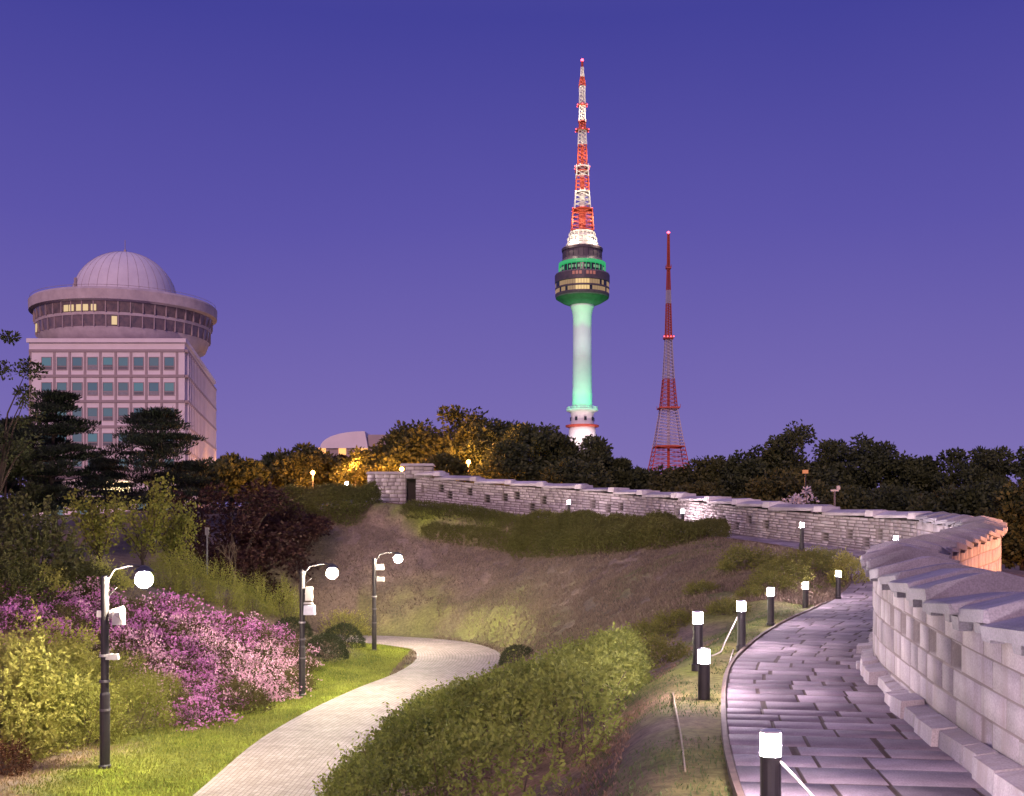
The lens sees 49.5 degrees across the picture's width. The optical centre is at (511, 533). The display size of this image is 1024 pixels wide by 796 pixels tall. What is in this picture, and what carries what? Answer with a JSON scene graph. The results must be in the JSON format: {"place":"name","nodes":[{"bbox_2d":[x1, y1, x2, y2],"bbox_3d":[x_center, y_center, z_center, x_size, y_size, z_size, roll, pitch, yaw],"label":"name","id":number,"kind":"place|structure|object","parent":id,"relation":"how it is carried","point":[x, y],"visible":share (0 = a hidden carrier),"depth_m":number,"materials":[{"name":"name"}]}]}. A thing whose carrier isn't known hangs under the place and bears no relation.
{"place":"outdoors","nodes":[
{"label":"outdoors","id":0,"kind":"place"},
{"bbox_2d":[192,634,500,795],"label":"paved path","id":1,"kind":"structure","parent":0,"point":[293,757],"depth_m":29.03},
{"bbox_2d":[109,504,851,699],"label":"dry grass","id":2,"kind":"structure","parent":0,"point":[665,599],"depth_m":46.21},
{"bbox_2d":[0,502,1023,795],"bbox_3d":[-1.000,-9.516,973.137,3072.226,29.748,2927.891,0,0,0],"label":"ground","id":3,"kind":"structure","parent":0,"point":[422,618],"depth_m":42.04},
{"bbox_2d":[0,734,35,776],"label":"rusty shrub","id":4,"kind":"object","parent":3,"relation":"on","point":[11,765],"visible":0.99,"depth_m":23.10,"materials":[{"name":"brown plant"}]},
{"bbox_2d":[0,329,47,493],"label":"broadleaf tree","id":5,"kind":"object","parent":3,"relation":"on","point":[18,452],"visible":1,"depth_m":40.03,"materials":[{"name":"green plant"}]},
{"bbox_2d":[0,549,59,611],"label":"shaded shrub","id":6,"kind":"object","parent":3,"relation":"on","point":[8,570],"visible":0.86,"depth_m":34.07,"materials":[{"name":"green plant"}]},
{"bbox_2d":[0,440,61,547],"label":"broadleaf tree","id":7,"kind":"object","parent":3,"relation":"on","point":[28,467],"visible":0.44,"depth_m":49.63,"materials":[{"name":"green plant"}]},
{"bbox_2d":[0,598,64,634],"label":"azalea bush","id":8,"kind":"object","parent":3,"relation":"on","point":[13,611],"visible":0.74,"depth_m":32.65,"materials":[{"name":"purple plant"}]},
{"bbox_2d":[0,554,73,598],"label":"leafy shrub","id":9,"kind":"object","parent":3,"relation":"on","point":[47,569],"visible":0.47,"depth_m":35.09,"materials":[{"name":"green plant"}]},
{"bbox_2d":[0,637,92,764],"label":"leafy shrub","id":10,"kind":"object","parent":3,"relation":"on","point":[23,717],"visible":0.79,"depth_m":25.00,"materials":[{"name":"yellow plant"}]},
{"bbox_2d":[0,489,97,593],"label":"shaded shrub","id":11,"kind":"object","parent":3,"relation":"on","point":[21,530],"visible":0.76,"depth_m":36.00,"materials":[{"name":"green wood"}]},
{"bbox_2d":[0,612,100,693],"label":"leafy shrub","id":12,"kind":"object","parent":3,"relation":"on","point":[4,652],"visible":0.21,"depth_m":29.55,"materials":[{"name":"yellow plant"}]},
{"bbox_2d":[0,388,123,555],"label":"pine tree","id":13,"kind":"object","parent":3,"relation":"on","point":[54,451],"visible":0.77,"depth_m":51.61,"materials":[{"name":"green plant"}]},
{"bbox_2d":[30,599,99,631],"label":"azalea bush","id":14,"kind":"object","parent":3,"relation":"on","point":[61,609],"visible":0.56,"depth_m":34.17,"materials":[{"name":"purple plant"}]},
{"bbox_2d":[12,598,119,684],"bbox_3d":[-12.768,3.119,31.409,3.261,2.595,3.717,0,0,-32],"label":"leafy shrub","id":15,"kind":"object","parent":3,"relation":"on","point":[57,644],"visible":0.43,"depth_m":31.26,"materials":[{"name":"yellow plant"}]},
{"bbox_2d":[0,605,141,755],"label":"leafy shrub","id":16,"kind":"object","parent":3,"relation":"on","point":[31,663],"visible":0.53,"depth_m":25.95,"materials":[{"name":"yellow plant"}]},
{"bbox_2d":[37,557,119,597],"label":"shaded shrub","id":17,"kind":"object","parent":3,"relation":"on","point":[91,570],"visible":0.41,"depth_m":36.68,"materials":[{"name":"green plant"}]},
{"bbox_2d":[39,676,137,752],"bbox_3d":[-10.208,4.420,26.518,2.360,2.082,2.325,0,0,40],"label":"broom shrub","id":18,"kind":"object","parent":3,"relation":"on","point":[93,724],"visible":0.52,"depth_m":26.27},
{"bbox_2d":[62,484,132,562],"bbox_3d":[-15.254,-0.002,41.015,2.790,3.645,2.336,0,0,0],"label":"young tree","id":19,"kind":"object","parent":3,"relation":"on","point":[93,521],"visible":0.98,"depth_m":40.79,"materials":[{"name":"green plant"}]},
{"bbox_2d":[60,553,136,591],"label":"leafy shrub","id":20,"kind":"object","parent":3,"relation":"on","point":[125,584],"visible":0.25,"depth_m":38.54,"materials":[{"name":"green plant"}]},
{"bbox_2d":[70,457,140,522],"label":"pine tree","id":21,"kind":"object","parent":3,"relation":"on","point":[97,463],"visible":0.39,"depth_m":65.42,"materials":[{"name":"green plant"}]},
{"bbox_2d":[72,649,156,708],"bbox_3d":[-11.174,4.149,30.962,2.325,1.893,2.360,0,0,12],"label":"broom shrub","id":22,"kind":"object","parent":3,"relation":"on","point":[114,665],"visible":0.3,"depth_m":30.89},
{"bbox_2d":[26,250,216,471],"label":"domed building","id":23,"kind":"structure","parent":3,"relation":"on","point":[118,334],"depth_m":156.79,"materials":[{"name":"beige concrete"}]},
{"bbox_2d":[96,564,153,768],"bbox_3d":[-8.157,2.908,23.454,1.206,4.516,0.422,0,0,0],"label":"lamp post","id":24,"kind":"object","parent":3,"relation":"on","point":[144,578],"visible":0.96,"depth_m":23.42,"materials":[{"name":"metal"}]},
{"bbox_2d":[98,472,176,564],"bbox_3d":[-14.507,-0.183,43.058,2.943,4.488,1.777,0,0,-19],"label":"young tree","id":25,"kind":"object","parent":3,"relation":"on","point":[150,526],"visible":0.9,"depth_m":42.93,"materials":[{"name":"green plant"}]},
{"bbox_2d":[94,670,182,736],"bbox_3d":[-9.609,4.450,28.196,2.360,1.893,2.325,0,0,-34],"label":"broom shrub","id":26,"kind":"object","parent":3,"relation":"on","point":[132,694],"visible":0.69,"depth_m":28.09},
{"bbox_2d":[109,624,176,661],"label":"azalea bush","id":27,"kind":"object","parent":3,"relation":"on","point":[136,637],"visible":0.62,"depth_m":34.17,"materials":[{"name":"pink plant"}]},
{"bbox_2d":[0,586,287,795],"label":"straw grass","id":28,"kind":"structure","parent":3,"relation":"on","point":[59,761],"depth_m":24.48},
{"bbox_2d":[112,603,179,644],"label":"azalea bush","id":29,"kind":"object","parent":3,"relation":"on","point":[144,616],"visible":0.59,"depth_m":35.71,"materials":[{"name":"purple plant"}]},
{"bbox_2d":[65,405,245,553],"bbox_3d":[-18.815,-2.681,57.327,8.864,7.982,7.699,0,0,0],"label":"pine tree","id":30,"kind":"object","parent":3,"relation":"on","point":[152,422],"visible":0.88,"depth_m":57.35,"materials":[{"name":"green plant"}]},
{"bbox_2d":[133,667,188,712],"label":"broom shrub","id":31,"kind":"object","parent":3,"relation":"on","point":[170,682],"visible":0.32,"depth_m":31.32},
{"bbox_2d":[119,623,209,657],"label":"azalea bush","id":32,"kind":"object","parent":3,"relation":"on","point":[165,640],"visible":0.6,"depth_m":35.24,"materials":[{"name":"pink plant"}]},
{"bbox_2d":[145,541,195,594],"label":"upright shrub","id":33,"kind":"object","parent":3,"relation":"on","point":[167,567],"visible":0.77,"depth_m":42.30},
{"bbox_2d":[137,499,205,582],"bbox_3d":[-13.746,0.338,45.077,2.577,3.999,1.766,0,0,0],"label":"young tree","id":34,"kind":"object","parent":3,"relation":"on","point":[177,540],"visible":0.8,"depth_m":44.96,"materials":[{"name":"green plant"}]},
{"bbox_2d":[148,588,209,619],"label":"azalea bush","id":35,"kind":"object","parent":3,"relation":"on","point":[165,607],"visible":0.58,"depth_m":38.07,"materials":[{"name":"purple plant"}]},
{"bbox_2d":[162,546,219,601],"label":"upright shrub","id":36,"kind":"object","parent":3,"relation":"on","point":[200,579],"visible":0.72,"depth_m":42.92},
{"bbox_2d":[137,459,244,515],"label":"pine tree","id":37,"kind":"object","parent":3,"relation":"on","point":[200,466],"visible":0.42,"depth_m":65.47,"materials":[{"name":"green plant"}]},
{"bbox_2d":[154,690,242,731],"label":"azalea bush","id":38,"kind":"object","parent":3,"relation":"on","point":[201,703],"visible":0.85,"depth_m":29.39,"materials":[{"name":"pink plant"}]},
{"bbox_2d":[4,580,412,795],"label":"lawn grass","id":39,"kind":"structure","parent":3,"relation":"on","point":[366,650],"depth_m":26.38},
{"bbox_2d":[173,633,248,668],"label":"azalea bush","id":40,"kind":"object","parent":3,"relation":"on","point":[207,643],"visible":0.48,"depth_m":35.95,"materials":[{"name":"pink plant"}]},
{"bbox_2d":[195,555,250,615],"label":"upright shrub","id":41,"kind":"object","parent":3,"relation":"on","point":[229,588],"visible":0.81,"depth_m":43.41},
{"bbox_2d":[197,606,256,640],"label":"azalea bush","id":42,"kind":"object","parent":3,"relation":"on","point":[220,618],"visible":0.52,"depth_m":38.63,"materials":[{"name":"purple plant"}]},
{"bbox_2d":[199,652,260,691],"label":"azalea bush","id":43,"kind":"object","parent":3,"relation":"on","point":[228,667],"visible":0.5,"depth_m":34.55,"materials":[{"name":"pink plant"}]},
{"bbox_2d":[141,478,318,610],"bbox_3d":[-13.995,1.362,55.722,8.135,8.394,7.646,0,0,0],"label":"maple tree","id":44,"kind":"object","parent":3,"relation":"on","point":[248,559],"visible":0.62,"depth_m":55.40,"materials":[{"name":"brown plant"}]},
{"bbox_2d":[192,451,272,504],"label":"broadleaf tree","id":45,"kind":"object","parent":3,"relation":"on","point":[233,471],"visible":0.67,"depth_m":86.70,"materials":[{"name":"green plant"}]},
{"bbox_2d":[198,674,278,716],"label":"azalea bush","id":46,"kind":"object","parent":3,"relation":"on","point":[256,698],"visible":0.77,"depth_m":32.36,"materials":[{"name":"green plant"}]},
{"bbox_2d":[229,565,279,618],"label":"upright shrub","id":47,"kind":"object","parent":3,"relation":"on","point":[257,594],"visible":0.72,"depth_m":45.68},
{"bbox_2d":[246,671,311,701],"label":"azalea bush","id":48,"kind":"object","parent":3,"relation":"on","point":[288,694],"visible":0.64,"depth_m":34.40,"materials":[{"name":"pink plant"}]},
{"bbox_2d":[227,502,334,556],"bbox_3d":[-12.411,-0.094,59.745,5.796,3.364,5.416,0,0,0],"label":"maple tree","id":49,"kind":"object","parent":3,"relation":"on","point":[316,525],"visible":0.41,"depth_m":58.44,"materials":[{"name":"brown plant"}]},
{"bbox_2d":[261,573,305,624],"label":"upright shrub","id":50,"kind":"object","parent":3,"relation":"on","point":[286,605],"visible":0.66,"depth_m":47.99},
{"bbox_2d":[268,442,350,498],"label":"broadleaf tree","id":51,"kind":"object","parent":3,"relation":"on","point":[298,466],"visible":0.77,"depth_m":90.15,"materials":[{"name":"green plant"}]},
{"bbox_2d":[244,478,382,526],"bbox_3d":[-11.772,-1.687,64.509,8.810,3.023,4.357,0,0,16],"label":"hillside hedge","id":52,"kind":"object","parent":3,"relation":"on","point":[351,498],"visible":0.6,"depth_m":63.43,"materials":[{"name":"green plant"}]},
{"bbox_2d":[299,563,338,696],"bbox_3d":[-6.127,3.152,35.150,1.298,4.425,0.414,0,0,0],"label":"lamp post","id":53,"kind":"object","parent":3,"relation":"on","point":[306,593],"visible":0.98,"depth_m":35.12,"materials":[{"name":"metal"}]},
{"bbox_2d":[305,632,349,661],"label":"topiary bush","id":54,"kind":"object","parent":3,"relation":"on","point":[314,639],"visible":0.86,"depth_m":41.89,"materials":[{"name":"green plant"}]},
{"bbox_2d":[317,607,371,635],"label":"golden shrub","id":55,"kind":"object","parent":3,"relation":"on","point":[349,618],"visible":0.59,"depth_m":55.17,"materials":[{"name":"yellow plant"}]},
{"bbox_2d":[323,622,365,648],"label":"topiary bush","id":56,"kind":"object","parent":3,"relation":"on","point":[348,627],"visible":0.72,"depth_m":46.32,"materials":[{"name":"green plant"}]},
{"bbox_2d":[320,431,385,456],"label":"arched pavilion","id":57,"kind":"structure","parent":3,"relation":"on","point":[343,443],"depth_m":137.20,"materials":[{"name":"grey"}]},
{"bbox_2d":[327,443,414,498],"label":"broadleaf tree","id":58,"kind":"object","parent":3,"relation":"on","point":[357,465],"visible":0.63,"depth_m":86.01,"materials":[{"name":"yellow plant"}]},
{"bbox_2d":[372,552,402,650],"bbox_3d":[-5.507,3.100,48.950,1.398,4.583,0.414,0,0,0],"label":"lamp post","id":59,"kind":"object","parent":3,"relation":"on","point":[397,559],"visible":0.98,"depth_m":48.92,"materials":[{"name":"metal"}]},
{"bbox_2d":[366,463,435,502],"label":"stone gate","id":60,"kind":"structure","parent":3,"relation":"on","point":[398,487],"depth_m":66.48,"materials":[{"name":"stone"}]},
{"bbox_2d":[376,418,450,467],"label":"broadleaf tree","id":61,"kind":"object","parent":3,"relation":"on","point":[409,437],"visible":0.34,"depth_m":90.02,"materials":[{"name":"green plant"}]},
{"bbox_2d":[417,450,474,482],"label":"broadleaf tree","id":62,"kind":"object","parent":3,"relation":"on","point":[451,464],"visible":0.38,"depth_m":77.18,"materials":[{"name":"green plant"}]},
{"bbox_2d":[405,404,498,476],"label":"broadleaf tree","id":63,"kind":"object","parent":3,"relation":"on","point":[462,432],"visible":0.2,"depth_m":88.66,"materials":[{"name":"green plant"}]},
{"bbox_2d":[400,498,531,534],"bbox_3d":[-2.473,-0.894,60.793,8.469,2.186,1.453,0,0,28],"label":"hillside hedge","id":64,"kind":"object","parent":3,"relation":"on","point":[478,510],"visible":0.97,"depth_m":60.89,"materials":[{"name":"green plant"}]},
{"bbox_2d":[418,520,527,551],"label":"hillside hedge","id":65,"kind":"object","parent":3,"relation":"on","point":[448,531],"visible":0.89,"depth_m":59.93,"materials":[{"name":"green plant"}]},
{"bbox_2d":[444,417,520,481],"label":"broadleaf tree","id":66,"kind":"object","parent":3,"relation":"on","point":[482,441],"visible":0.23,"depth_m":86.54,"materials":[{"name":"green plant"}]},
{"bbox_2d":[312,620,659,795],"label":"hedge","id":67,"kind":"object","parent":3,"relation":"on","point":[493,703],"visible":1,"depth_m":14.65,"materials":[{"name":"green plant"}]},
{"bbox_2d":[471,438,542,486],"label":"broadleaf tree","id":68,"kind":"object","parent":3,"relation":"on","point":[504,462],"visible":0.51,"depth_m":78.64,"materials":[{"name":"green plant"}]},
{"bbox_2d":[486,421,583,477],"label":"broadleaf tree","id":69,"kind":"object","parent":3,"relation":"on","point":[542,439],"visible":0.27,"depth_m":82.44,"materials":[{"name":"green plant"}]},
{"bbox_2d":[420,636,718,795],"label":"leaf litter","id":70,"kind":"object","parent":3,"relation":"on","point":[613,745],"visible":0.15,"depth_m":14.42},
{"bbox_2d":[528,456,615,492],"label":"broadleaf tree","id":71,"kind":"object","parent":3,"relation":"on","point":[568,471],"visible":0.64,"depth_m":76.34,"materials":[{"name":"green plant"}]},
{"bbox_2d":[530,431,619,480],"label":"broadleaf tree","id":72,"kind":"object","parent":3,"relation":"on","point":[598,450],"visible":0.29,"depth_m":83.42,"materials":[{"name":"green plant"}]},
{"bbox_2d":[555,59,609,449],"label":"observation tower","id":73,"kind":"structure","parent":3,"relation":"on","point":[582,279],"depth_m":680.19,"materials":[{"name":"concrete"}]},
{"bbox_2d":[505,508,660,558],"bbox_3d":[3.496,0.071,54.555,2.820,2.819,11.028,0,0,-36],"label":"hillside hedge","id":74,"kind":"object","parent":3,"relation":"on","point":[611,527],"visible":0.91,"depth_m":54.94,"materials":[{"name":"green plant"}]},
{"bbox_2d":[386,502,850,795],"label":"path kerb","id":75,"kind":"structure","parent":3,"relation":"on","point":[736,787],"depth_m":13.21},
{"bbox_2d":[601,457,642,494],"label":"broadleaf tree","id":76,"kind":"object","parent":3,"relation":"on","point":[627,476],"visible":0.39,"depth_m":84.42,"materials":[{"name":"green plant"}]},
{"bbox_2d":[630,618,685,645],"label":"shrub","id":77,"kind":"object","parent":3,"relation":"on","point":[653,626],"visible":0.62,"depth_m":31.67,"materials":[{"name":"green plant"}]},
{"bbox_2d":[639,631,691,668],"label":"shrub","id":78,"kind":"object","parent":3,"relation":"on","point":[660,647],"visible":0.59,"depth_m":25.63,"materials":[{"name":"green plant"}]},
{"bbox_2d":[648,231,688,470],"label":"lattice mast","id":79,"kind":"object","parent":3,"relation":"on","point":[667,438],"visible":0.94,"depth_m":558.85,"materials":[{"name":"metal"}]},
{"bbox_2d":[645,463,694,491],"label":"broadleaf tree","id":80,"kind":"object","parent":3,"relation":"on","point":[662,480],"visible":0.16,"depth_m":80.88,"materials":[{"name":"green plant"}]},
{"bbox_2d":[626,509,731,550],"bbox_3d":[7.313,-0.101,49.674,4.853,1.986,3.155,0,0,24],"label":"hillside hedge","id":81,"kind":"object","parent":3,"relation":"on","point":[673,524],"visible":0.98,"depth_m":49.05,"materials":[{"name":"green plant"}]},
{"bbox_2d":[651,480,732,498],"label":"broadleaf tree","id":82,"kind":"object","parent":3,"relation":"on","point":[701,488],"visible":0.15,"depth_m":70.91,"materials":[{"name":"green plant"}]},
{"bbox_2d":[542,577,842,795],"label":"verge grass","id":83,"kind":"structure","parent":3,"relation":"on","point":[670,706],"depth_m":13.47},
{"bbox_2d":[691,611,702,670],"bbox_3d":[2.876,1.751,17.200,0.195,1.099,0.192,0,0,0],"label":"bollard light","id":84,"kind":"object","parent":3,"relation":"on","point":[697,629],"visible":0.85,"depth_m":17.14,"materials":[{"name":"grey"}]},
{"bbox_2d":[698,648,709,699],"bbox_3d":[2.488,2.038,14.400,0.195,1.099,0.192,0,0,0],"label":"bollard light","id":85,"kind":"object","parent":3,"relation":"on","point":[703,673],"visible":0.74,"depth_m":14.34,"materials":[{"name":"grey"}]},
{"bbox_2d":[668,454,740,495],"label":"broadleaf tree","id":86,"kind":"object","parent":3,"relation":"on","point":[705,469],"visible":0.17,"depth_m":77.22,"materials":[{"name":"green plant"}]},
{"bbox_2d":[403,471,1023,795],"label":"fortress wall","id":87,"kind":"structure","parent":3,"relation":"on","point":[940,664],"depth_m":14.03,"materials":[{"name":"stone"}]},
{"bbox_2d":[714,542,780,573],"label":"shrub","id":88,"kind":"object","parent":3,"relation":"on","point":[749,556],"visible":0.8,"depth_m":39.06,"materials":[{"name":"green plant"}]},
{"bbox_2d":[714,444,786,498],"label":"broadleaf tree","id":89,"kind":"object","parent":3,"relation":"on","point":[743,471],"visible":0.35,"depth_m":74.44,"materials":[{"name":"green plant"}]},
{"bbox_2d":[760,728,781,795],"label":"bollard light","id":90,"kind":"object","parent":3,"relation":"on","point":[770,759],"visible":1,"depth_m":8.23,"materials":[{"name":"paint"}]},
{"bbox_2d":[743,568,798,590],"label":"shrub","id":91,"kind":"object","parent":3,"relation":"on","point":[771,577],"visible":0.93,"depth_m":34.73,"materials":[{"name":"green plant"}]},
{"bbox_2d":[732,465,829,511],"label":"broadleaf tree","id":92,"kind":"object","parent":3,"relation":"on","point":[769,488],"visible":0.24,"depth_m":66.74,"materials":[{"name":"green plant"}]},
{"bbox_2d":[750,556,816,583],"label":"shrub","id":93,"kind":"object","parent":3,"relation":"on","point":[800,573],"visible":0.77,"depth_m":35.94,"materials":[{"name":"green plant"}]},
{"bbox_2d":[753,419,840,494],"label":"broadleaf tree","id":94,"kind":"object","parent":3,"relation":"on","point":[790,443],"visible":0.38,"depth_m":74.55,"materials":[{"name":"green plant"}]},
{"bbox_2d":[775,545,835,572],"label":"shrub","id":95,"kind":"object","parent":3,"relation":"on","point":[813,554],"visible":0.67,"depth_m":38.39,"materials":[{"name":"green plant"}]},
{"bbox_2d":[784,481,865,516],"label":"broadleaf tree","id":96,"kind":"object","parent":3,"relation":"on","point":[843,496],"visible":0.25,"depth_m":64.50,"materials":[{"name":"green plant"}]},
{"bbox_2d":[811,432,874,482],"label":"broadleaf tree","id":97,"kind":"object","parent":3,"relation":"on","point":[844,454],"visible":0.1,"depth_m":81.07,"materials":[{"name":"green plant"}]},
{"bbox_2d":[823,545,869,584],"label":"lit shrub","id":98,"kind":"object","parent":3,"relation":"on","point":[852,565],"visible":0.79,"depth_m":38.82,"materials":[{"name":"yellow plant"}]},
{"bbox_2d":[831,438,928,509],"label":"broadleaf tree","id":99,"kind":"object","parent":3,"relation":"on","point":[877,463],"visible":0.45,"depth_m":76.42,"materials":[{"name":"green plant"}]},
{"bbox_2d":[849,483,937,518],"bbox_3d":[22.201,-0.513,64.131,6.093,4.821,6.832,0,0,39],"label":"broadleaf tree","id":100,"kind":"object","parent":3,"relation":"on","point":[891,498],"visible":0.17,"depth_m":62.47,"materials":[{"name":"green plant"}]},
{"bbox_2d":[883,454,952,495],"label":"broadleaf tree","id":101,"kind":"object","parent":3,"relation":"on","point":[915,475],"visible":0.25,"depth_m":74.61,"materials":[{"name":"green plant"}]},
{"bbox_2d":[919,445,989,493],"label":"broadleaf tree","id":102,"kind":"object","parent":3,"relation":"on","point":[959,464],"visible":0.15,"depth_m":73.32,"materials":[{"name":"green plant"}]},
{"bbox_2d":[905,476,1018,518],"bbox_3d":[23.864,-0.426,57.738,7.222,5.030,5.351,0,0,18],"label":"broadleaf tree","id":103,"kind":"object","parent":3,"relation":"on","point":[965,500],"visible":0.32,"depth_m":56.84,"materials":[{"name":"green plant"}]},
{"bbox_2d":[959,445,1023,510],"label":"broadleaf tree","id":104,"kind":"object","parent":3,"relation":"on","point":[1000,469],"visible":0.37,"depth_m":69.54,"materials":[{"name":"green plant"}]},
{"bbox_2d":[972,477,1023,570],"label":"broadleaf tree","id":105,"kind":"object","parent":3,"relation":"on","point":[1009,502],"visible":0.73,"depth_m":49.39,"materials":[{"name":"green plant"}]},
{"bbox_2d":[0,0,1023,514],"label":"sky","id":106,"kind":"structure","parent":0,"point":[372,201],"materials":[{"name":"blue"}]},
{"bbox_2d":[400,503,991,795],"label":"stone path","id":107,"kind":"structure","parent":0,"point":[808,691],"depth_m":12.54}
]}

